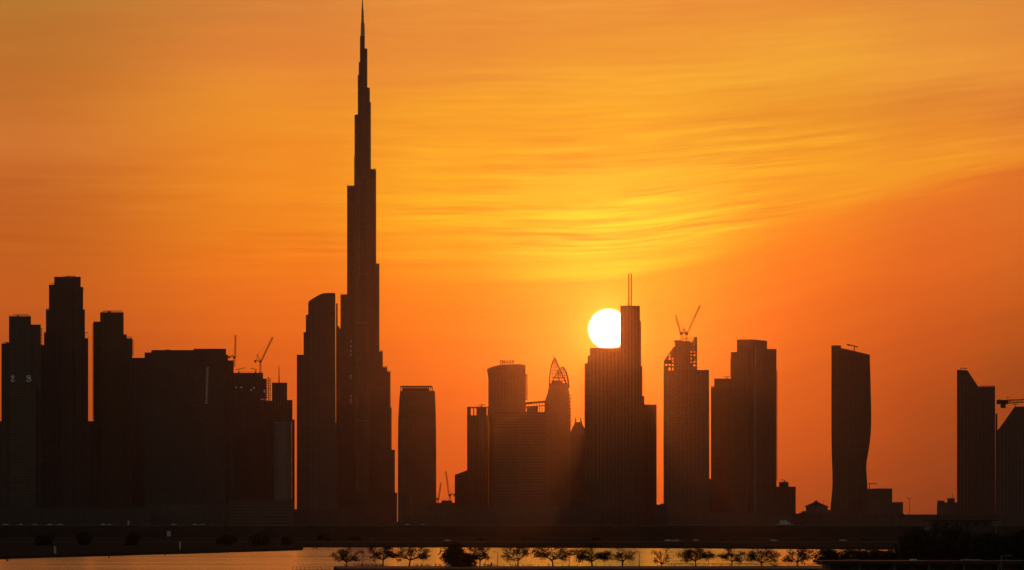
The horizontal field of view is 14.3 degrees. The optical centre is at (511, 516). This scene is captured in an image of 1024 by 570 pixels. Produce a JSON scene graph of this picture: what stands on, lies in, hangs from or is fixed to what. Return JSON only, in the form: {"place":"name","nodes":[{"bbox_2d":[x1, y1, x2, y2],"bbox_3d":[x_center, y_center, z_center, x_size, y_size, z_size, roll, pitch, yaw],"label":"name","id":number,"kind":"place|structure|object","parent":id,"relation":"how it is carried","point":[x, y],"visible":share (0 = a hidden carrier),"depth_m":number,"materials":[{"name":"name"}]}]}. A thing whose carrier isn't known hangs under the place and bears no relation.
{"place":"outdoors","nodes":[
{"label":"outdoors","id":0,"kind":"place"},
{"bbox_2d":[0,421,0,507],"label":"block","id":1,"kind":"structure","parent":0,"point":[0,464],"depth_m":6350.00,"materials":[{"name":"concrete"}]},
{"bbox_2d":[1,314,41,507],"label":"residential tower","id":2,"kind":"structure","parent":0,"point":[21,419],"depth_m":6000.00,"materials":[{"name":"concrete"}]},
{"bbox_2d":[41,276,87,507],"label":"residential tower","id":3,"kind":"structure","parent":0,"point":[64,415],"depth_m":6150.00,"materials":[{"name":"concrete"}]},
{"bbox_2d":[88,421,92,507],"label":"block","id":4,"kind":"structure","parent":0,"point":[90,464],"depth_m":6450.00,"materials":[{"name":"concrete"}]},
{"bbox_2d":[92,311,133,507],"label":"residential tower","id":5,"kind":"structure","parent":0,"point":[112,350],"depth_m":6250.00,"materials":[{"name":"concrete"}]},
{"bbox_2d":[132,358,144,507],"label":"residential block","id":6,"kind":"structure","parent":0,"point":[138,432],"depth_m":6600.00,"materials":[{"name":"concrete"}]},
{"bbox_2d":[145,349,233,507],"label":"apartment slab","id":7,"kind":"structure","parent":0,"point":[189,426],"depth_m":6150.00,"materials":[{"name":"concrete"}]},
{"bbox_2d":[228,336,235,364],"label":"tower crane","id":8,"kind":"object","parent":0,"point":[234,357],"visible":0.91,"depth_m":6448.95,"materials":[{"name":"paint"}]},
{"bbox_2d":[264,377,294,508],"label":"office tower","id":9,"kind":"structure","parent":0,"point":[278,407],"depth_m":6302.00,"materials":[{"name":"concrete"}]},
{"bbox_2d":[274,421,291,499],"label":"rounded tower","id":10,"kind":"structure","parent":0,"point":[282,459],"depth_m":5904.97,"materials":[{"name":"concrete"}]},
{"bbox_2d":[292,567,333,569],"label":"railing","id":11,"kind":"object","parent":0,"point":[312,569],"visible":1,"depth_m":1086.47,"materials":[{"name":"metal"}]},
{"bbox_2d":[297,293,338,508],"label":"curved top tower","id":12,"kind":"structure","parent":0,"point":[318,424],"depth_m":5900.00,"materials":[{"name":"concrete"}]},
{"bbox_2d":[339,0,396,525],"bbox_3d":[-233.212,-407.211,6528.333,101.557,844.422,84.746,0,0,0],"label":"supertall tower","id":13,"kind":"structure","parent":0,"point":[367,494],"depth_m":6534.00,"materials":[{"name":"metal"}]},
{"bbox_2d":[402,492,409,525],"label":"block","id":14,"kind":"structure","parent":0,"point":[405,507],"depth_m":5250.00,"materials":[{"name":"concrete"}]},
{"bbox_2d":[398,386,435,525],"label":"tapered tower","id":15,"kind":"structure","parent":0,"point":[417,445],"depth_m":6100.00,"materials":[{"name":"metal"}]},
{"bbox_2d":[455,470,466,504],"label":"office block","id":16,"kind":"structure","parent":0,"point":[461,488],"depth_m":6250.00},
{"bbox_2d":[467,404,487,504],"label":"office block","id":17,"kind":"structure","parent":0,"point":[477,458],"depth_m":6050.00,"materials":[{"name":"metal"}]},
{"bbox_2d":[0,547,965,569],"bbox_3d":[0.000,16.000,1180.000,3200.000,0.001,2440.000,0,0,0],"label":"water","id":18,"kind":"structure","parent":0,"point":[311,558],"depth_m":1491.04,"materials":[{"name":"orange liquid"}]},
{"bbox_2d":[0,522,1005,558],"bbox_3d":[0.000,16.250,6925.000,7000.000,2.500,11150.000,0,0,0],"label":"ground","id":19,"kind":"structure","parent":0,"point":[17,547],"depth_m":2284.56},
{"bbox_2d":[34,533,54,544],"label":"shore bush","id":20,"kind":"object","parent":19,"relation":"on","point":[45,539],"visible":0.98,"depth_m":2147.97,"materials":[{"name":"black plant"}]},
{"bbox_2d":[0,507,150,525],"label":"block","id":21,"kind":"structure","parent":19,"relation":"on","point":[65,516],"depth_m":5300.00,"materials":[{"name":"concrete"}]},
{"bbox_2d":[75,530,92,544],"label":"shore bush","id":22,"kind":"object","parent":19,"relation":"on","point":[82,537],"visible":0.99,"depth_m":2147.46,"materials":[{"name":"black plant"}]},
{"bbox_2d":[125,532,140,544],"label":"shore bush","id":23,"kind":"object","parent":19,"relation":"on","point":[132,538],"visible":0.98,"depth_m":2148.27,"materials":[{"name":"black plant"}]},
{"bbox_2d":[148,503,228,525],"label":"block","id":24,"kind":"structure","parent":19,"relation":"on","point":[168,514],"depth_m":5350.00,"materials":[{"name":"concrete"}]},
{"bbox_2d":[216,534,236,544],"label":"shore bush","id":25,"kind":"object","parent":19,"relation":"on","point":[226,539],"visible":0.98,"depth_m":2148.67,"materials":[{"name":"black plant"}]},
{"bbox_2d":[234,367,270,499],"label":"unfinished block","id":26,"kind":"structure","parent":19,"relation":"on","point":[250,394],"depth_m":6500.00,"materials":[{"name":"concrete"}]},
{"bbox_2d":[254,337,272,372],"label":"tower crane","id":27,"kind":"object","parent":26,"relation":"on","point":[260,361],"visible":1,"depth_m":6508.81,"materials":[{"name":"paint"}]},
{"bbox_2d":[248,533,270,544],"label":"shore bush","id":28,"kind":"object","parent":19,"relation":"on","point":[259,539],"visible":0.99,"depth_m":2148.75,"materials":[{"name":"black plant"}]},
{"bbox_2d":[229,499,292,525],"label":"block","id":29,"kind":"structure","parent":19,"relation":"on","point":[261,512],"depth_m":5300.00,"materials":[{"name":"concrete"}]},
{"bbox_2d":[281,536,292,544],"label":"shore bush","id":30,"kind":"object","parent":19,"relation":"on","point":[286,540],"visible":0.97,"depth_m":2147.22,"materials":[{"name":"black plant"}]},
{"bbox_2d":[316,533,329,540],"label":"shore bush","id":31,"kind":"object","parent":19,"relation":"on","point":[322,537],"visible":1,"depth_m":2558.55,"materials":[{"name":"black plant"}]},
{"bbox_2d":[293,508,353,525],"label":"block","id":32,"kind":"structure","parent":19,"relation":"on","point":[319,517],"depth_m":5500.00,"materials":[{"name":"concrete"}]},
{"bbox_2d":[411,504,454,525],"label":"block","id":33,"kind":"structure","parent":19,"relation":"on","point":[437,515],"depth_m":5300.00,"materials":[{"name":"concrete"}]},
{"bbox_2d":[436,498,454,504],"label":"building site","id":34,"kind":"object","parent":19,"relation":"on","point":[447,502],"visible":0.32,"depth_m":6600.00,"materials":[{"name":"concrete"}]},
{"bbox_2d":[445,471,454,500],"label":"tower crane","id":35,"kind":"object","parent":34,"relation":"on","point":[448,486],"visible":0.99,"depth_m":6618.86,"materials":[{"name":"paint"}]},
{"bbox_2d":[455,504,558,525],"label":"block","id":36,"kind":"structure","parent":19,"relation":"on","point":[509,515],"depth_m":5350.00,"materials":[{"name":"concrete"}]},
{"bbox_2d":[559,507,602,525],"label":"block","id":37,"kind":"structure","parent":19,"relation":"on","point":[581,516],"depth_m":5300.00,"materials":[{"name":"concrete"}]},
{"bbox_2d":[644,404,656,525],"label":"slim block","id":38,"kind":"structure","parent":19,"relation":"on","point":[650,455],"depth_m":6250.00,"materials":[{"name":"concrete"}]},
{"bbox_2d":[652,504,667,525],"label":"block","id":39,"kind":"structure","parent":19,"relation":"on","point":[660,515],"depth_m":5450.00,"materials":[{"name":"concrete"}]},
{"bbox_2d":[664,337,708,525],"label":"unfinished tower","id":40,"kind":"structure","parent":19,"relation":"on","point":[686,441],"depth_m":5900.00,"materials":[{"name":"concrete"}]},
{"bbox_2d":[675,315,687,340],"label":"tower crane","id":41,"kind":"object","parent":40,"relation":"on","point":[682,333],"visible":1,"depth_m":5912.80,"materials":[{"name":"paint"}]},
{"bbox_2d":[681,305,699,340],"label":"tower crane","id":42,"kind":"object","parent":40,"relation":"on","point":[691,322],"visible":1,"depth_m":5916.93,"materials":[{"name":"paint"}]},
{"bbox_2d":[708,511,790,525],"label":"block","id":43,"kind":"structure","parent":19,"relation":"on","point":[742,518],"depth_m":5200.00,"materials":[{"name":"concrete"}]},
{"bbox_2d":[791,512,897,525],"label":"block","id":44,"kind":"structure","parent":19,"relation":"on","point":[857,519],"depth_m":5250.00,"materials":[{"name":"concrete"}]},
{"bbox_2d":[895,514,1001,525],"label":"flyover","id":45,"kind":"object","parent":19,"relation":"on","point":[908,519],"visible":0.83,"depth_m":4502.00,"materials":[{"name":"concrete"}]},
{"bbox_2d":[996,397,1023,407],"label":"tower crane","id":46,"kind":"object","parent":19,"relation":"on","point":[1002,403],"visible":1,"depth_m":4498.40,"materials":[{"name":"metal"}]},
{"bbox_2d":[487,360,527,504],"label":"curved slab tower","id":47,"kind":"structure","parent":0,"point":[507,386],"depth_m":6100.00,"materials":[{"name":"concrete"}]},
{"bbox_2d":[0,526,1023,536],"bbox_3d":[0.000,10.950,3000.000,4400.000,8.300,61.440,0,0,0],"label":"highway embankment","id":48,"kind":"structure","parent":0,"point":[496,531],"depth_m":2976.92,"materials":[{"name":"black concrete"}]},
{"bbox_2d":[0,0,1023,521],"label":"sky","id":49,"kind":"structure","parent":0,"point":[810,176],"materials":[{"name":"orange"}]},
{"bbox_2d":[493,400,547,504],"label":"banded office block","id":50,"kind":"structure","parent":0,"point":[520,458],"depth_m":5950.00,"materials":[{"name":"metal"}]},
{"bbox_2d":[544,355,570,507],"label":"sail crown tower","id":51,"kind":"structure","parent":0,"point":[558,398],"depth_m":6400.00,"materials":[{"name":"concrete"}]},
{"bbox_2d":[571,418,584,507],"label":"pronged tower","id":52,"kind":"structure","parent":0,"point":[578,465],"depth_m":6600.00,"materials":[{"name":"metal"}]},
{"bbox_2d":[334,566,822,569],"bbox_3d":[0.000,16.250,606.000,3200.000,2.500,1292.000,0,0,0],"label":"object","id":53,"kind":"structure","parent":0,"point":[335,568],"depth_m":1159.58,"materials":[{"name":"black soil"}]},
{"bbox_2d":[329,546,363,566],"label":"shore tree","id":54,"kind":"object","parent":53,"relation":"on","point":[344,553],"visible":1,"depth_m":1219.27,"materials":[{"name":"black plant"}]},
{"bbox_2d":[367,544,396,566],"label":"shore tree","id":55,"kind":"object","parent":53,"relation":"on","point":[389,547],"visible":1,"depth_m":1223.35,"materials":[{"name":"black plant"}]},
{"bbox_2d":[390,543,431,565],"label":"shore tree","id":56,"kind":"object","parent":53,"relation":"on","point":[423,555],"visible":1,"depth_m":1227.19,"materials":[{"name":"black plant"}]},
{"bbox_2d":[438,543,471,566],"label":"round bush","id":57,"kind":"object","parent":53,"relation":"on","point":[453,555],"visible":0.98,"depth_m":1219.85,"materials":[{"name":"black plant"}]},
{"bbox_2d":[464,552,477,566],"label":"bush","id":58,"kind":"object","parent":53,"relation":"on","point":[475,562],"visible":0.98,"depth_m":1223.06,"materials":[{"name":"black plant"}]},
{"bbox_2d":[466,545,490,566],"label":"shore tree","id":59,"kind":"object","parent":53,"relation":"on","point":[482,555],"visible":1,"depth_m":1220.19,"materials":[{"name":"black plant"}]},
{"bbox_2d":[501,544,537,565],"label":"shore tree","id":60,"kind":"object","parent":53,"relation":"on","point":[522,550],"visible":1,"depth_m":1224.74,"materials":[{"name":"black plant"}]},
{"bbox_2d":[532,544,574,565],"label":"shore tree","id":61,"kind":"object","parent":53,"relation":"on","point":[564,557],"visible":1,"depth_m":1227.17,"materials":[{"name":"black plant"}]},
{"bbox_2d":[344,563,775,565],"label":"grass tufts","id":62,"kind":"object","parent":53,"relation":"on","point":[474,565],"visible":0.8,"depth_m":1236.48,"materials":[{"name":"plant"}]},
{"bbox_2d":[565,543,613,566],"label":"shore tree","id":63,"kind":"object","parent":53,"relation":"on","point":[582,556],"visible":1,"depth_m":1220.49,"materials":[{"name":"black plant"}]},
{"bbox_2d":[609,543,635,565],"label":"shore tree","id":64,"kind":"object","parent":53,"relation":"on","point":[619,555],"visible":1,"depth_m":1224.53,"materials":[{"name":"black plant"}]},
{"bbox_2d":[651,546,671,565],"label":"shore tree","id":65,"kind":"object","parent":53,"relation":"on","point":[659,558],"visible":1,"depth_m":1229.79,"materials":[{"name":"black plant"}]},
{"bbox_2d":[675,546,716,566],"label":"shore tree","id":66,"kind":"object","parent":53,"relation":"on","point":[688,554],"visible":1,"depth_m":1220.96,"materials":[{"name":"black plant"}]},
{"bbox_2d":[716,547,745,565],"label":"shore tree","id":67,"kind":"object","parent":53,"relation":"on","point":[737,557],"visible":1,"depth_m":1226.35,"materials":[{"name":"black plant"}]},
{"bbox_2d":[741,546,783,566],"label":"shore tree","id":68,"kind":"object","parent":53,"relation":"on","point":[752,556],"visible":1,"depth_m":1218.70,"materials":[{"name":"black plant"}]},
{"bbox_2d":[781,547,814,566],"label":"shore tree","id":69,"kind":"object","parent":53,"relation":"on","point":[803,554],"visible":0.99,"depth_m":1222.23,"materials":[{"name":"black plant"}]},
{"bbox_2d":[810,547,839,564],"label":"shore tree","id":70,"kind":"object","parent":53,"relation":"on","point":[828,554],"visible":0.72,"depth_m":1098.31,"materials":[{"name":"black plant"}]},
{"bbox_2d":[834,548,862,559],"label":"shore tree","id":71,"kind":"object","parent":53,"relation":"on","point":[847,555],"visible":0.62,"depth_m":1098.28,"materials":[{"name":"black plant"}]},
{"bbox_2d":[852,548,878,559],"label":"shore tree","id":72,"kind":"object","parent":53,"relation":"on","point":[865,554],"visible":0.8,"depth_m":1097.83,"materials":[{"name":"black plant"}]},
{"bbox_2d":[869,549,895,559],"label":"shore tree","id":73,"kind":"object","parent":53,"relation":"on","point":[887,555],"visible":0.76,"depth_m":1098.23,"materials":[{"name":"black plant"}]},
{"bbox_2d":[882,548,899,559],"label":"shore tree","id":74,"kind":"object","parent":53,"relation":"on","point":[893,552],"visible":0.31,"depth_m":1097.79,"materials":[{"name":"black plant"}]},
{"bbox_2d":[893,524,947,559],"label":"dark tree","id":75,"kind":"object","parent":53,"relation":"on","point":[921,544],"visible":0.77,"depth_m":1007.32,"materials":[{"name":"black plant"}]},
{"bbox_2d":[931,524,975,559],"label":"dark tree","id":76,"kind":"object","parent":53,"relation":"on","point":[956,543],"visible":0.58,"depth_m":1027.28,"materials":[{"name":"black plant"}]},
{"bbox_2d":[967,531,1012,559],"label":"dark tree","id":77,"kind":"object","parent":53,"relation":"on","point":[987,546],"visible":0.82,"depth_m":997.83,"materials":[{"name":"black plant"}]},
{"bbox_2d":[336,566,822,568],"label":"promenade path","id":78,"kind":"structure","parent":0,"point":[587,567],"depth_m":1200.41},
{"bbox_2d":[664,563,817,565],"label":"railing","id":79,"kind":"object","parent":78,"relation":"on","point":[763,564],"visible":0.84,"depth_m":1245.10,"materials":[{"name":"metal"}]},
{"bbox_2d":[585,274,643,525],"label":"twin mast tower","id":80,"kind":"structure","parent":0,"point":[614,443],"depth_m":6000.20,"materials":[{"name":"concrete"}]},
{"bbox_2d":[709,479,716,511],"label":"block","id":81,"kind":"structure","parent":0,"point":[712,495],"depth_m":6150.00,"materials":[{"name":"concrete"}]},
{"bbox_2d":[711,376,730,511],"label":"office block","id":82,"kind":"structure","parent":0,"point":[721,430],"depth_m":6300.00,"materials":[{"name":"concrete"}]},
{"bbox_2d":[730,339,777,511],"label":"ribbed tower","id":83,"kind":"structure","parent":0,"point":[753,371],"depth_m":6000.00,"materials":[{"name":"concrete"}]},
{"bbox_2d":[780,521,789,525],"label":"truck","id":84,"kind":"object","parent":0,"point":[784,523],"visible":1,"depth_m":2988.80,"materials":[{"name":"paint"}]},
{"bbox_2d":[776,479,795,513],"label":"block","id":85,"kind":"structure","parent":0,"point":[785,497],"depth_m":6200.00,"materials":[{"name":"concrete"}]},
{"bbox_2d":[799,500,831,513],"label":"pavilion building","id":86,"kind":"structure","parent":0,"point":[815,507],"depth_m":5600.00,"materials":[{"name":"metal"}]},
{"bbox_2d":[831,344,870,513],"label":"twisted tower","id":87,"kind":"structure","parent":0,"point":[850,405],"depth_m":5799.39,"materials":[{"name":"black glass"}]},
{"bbox_2d":[867,483,902,513],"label":"block","id":88,"kind":"structure","parent":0,"point":[879,500],"depth_m":5700.00,"materials":[{"name":"concrete"}]},
{"bbox_2d":[813,559,1023,569],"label":"flat roof pavilion","id":89,"kind":"structure","parent":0,"point":[912,564],"depth_m":902.90,"materials":[{"name":"metal"}]},
{"bbox_2d":[840,566,850,569],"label":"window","id":90,"kind":"structure","parent":89,"relation":"in","point":[841,567],"depth_m":902.91,"materials":[{"name":"black glass"}]},
{"bbox_2d":[861,566,869,569],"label":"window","id":91,"kind":"structure","parent":89,"relation":"in","point":[862,567],"depth_m":902.91,"materials":[{"name":"black glass"}]},
{"bbox_2d":[878,566,888,569],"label":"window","id":92,"kind":"structure","parent":89,"relation":"in","point":[879,567],"depth_m":902.91,"materials":[{"name":"black glass"}]},
{"bbox_2d":[897,566,907,569],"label":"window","id":93,"kind":"structure","parent":89,"relation":"in","point":[898,567],"depth_m":902.91,"materials":[{"name":"black glass"}]},
{"bbox_2d":[916,566,926,569],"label":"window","id":94,"kind":"structure","parent":89,"relation":"in","point":[917,567],"depth_m":902.91,"materials":[{"name":"black glass"}]},
{"bbox_2d":[935,566,945,569],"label":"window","id":95,"kind":"structure","parent":89,"relation":"in","point":[936,567],"depth_m":902.91,"materials":[{"name":"black glass"}]},
{"bbox_2d":[954,566,962,569],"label":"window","id":96,"kind":"structure","parent":89,"relation":"in","point":[955,567],"depth_m":902.91,"materials":[{"name":"black glass"}]},
{"bbox_2d":[973,566,983,569],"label":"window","id":97,"kind":"structure","parent":89,"relation":"in","point":[974,567],"depth_m":902.91,"materials":[{"name":"black glass"}]},
{"bbox_2d":[992,566,1002,569],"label":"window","id":98,"kind":"structure","parent":89,"relation":"in","point":[993,567],"depth_m":902.91,"materials":[{"name":"black glass"}]},
{"bbox_2d":[1011,566,1021,569],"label":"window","id":99,"kind":"structure","parent":89,"relation":"in","point":[1012,567],"depth_m":902.91,"materials":[{"name":"black glass"}]},
{"bbox_2d":[937,494,958,513],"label":"block","id":100,"kind":"structure","parent":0,"point":[950,506],"depth_m":5600.00,"materials":[{"name":"concrete"}]},
{"bbox_2d":[922,520,997,540],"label":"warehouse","id":101,"kind":"structure","parent":0,"point":[977,526],"depth_m":2250.00,"materials":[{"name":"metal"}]},
{"bbox_2d":[957,368,996,511],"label":"slant roof tower","id":102,"kind":"structure","parent":0,"point":[976,413],"depth_m":5700.00,"materials":[{"name":"concrete"}]},
{"bbox_2d":[954,511,1023,525],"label":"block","id":103,"kind":"structure","parent":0,"point":[1012,518],"depth_m":5200.00,"materials":[{"name":"concrete"}]},
{"bbox_2d":[997,404,1023,511],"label":"slant roof tower","id":104,"kind":"structure","parent":0,"point":[1010,464],"depth_m":5500.00,"materials":[{"name":"metal"}]}
]}

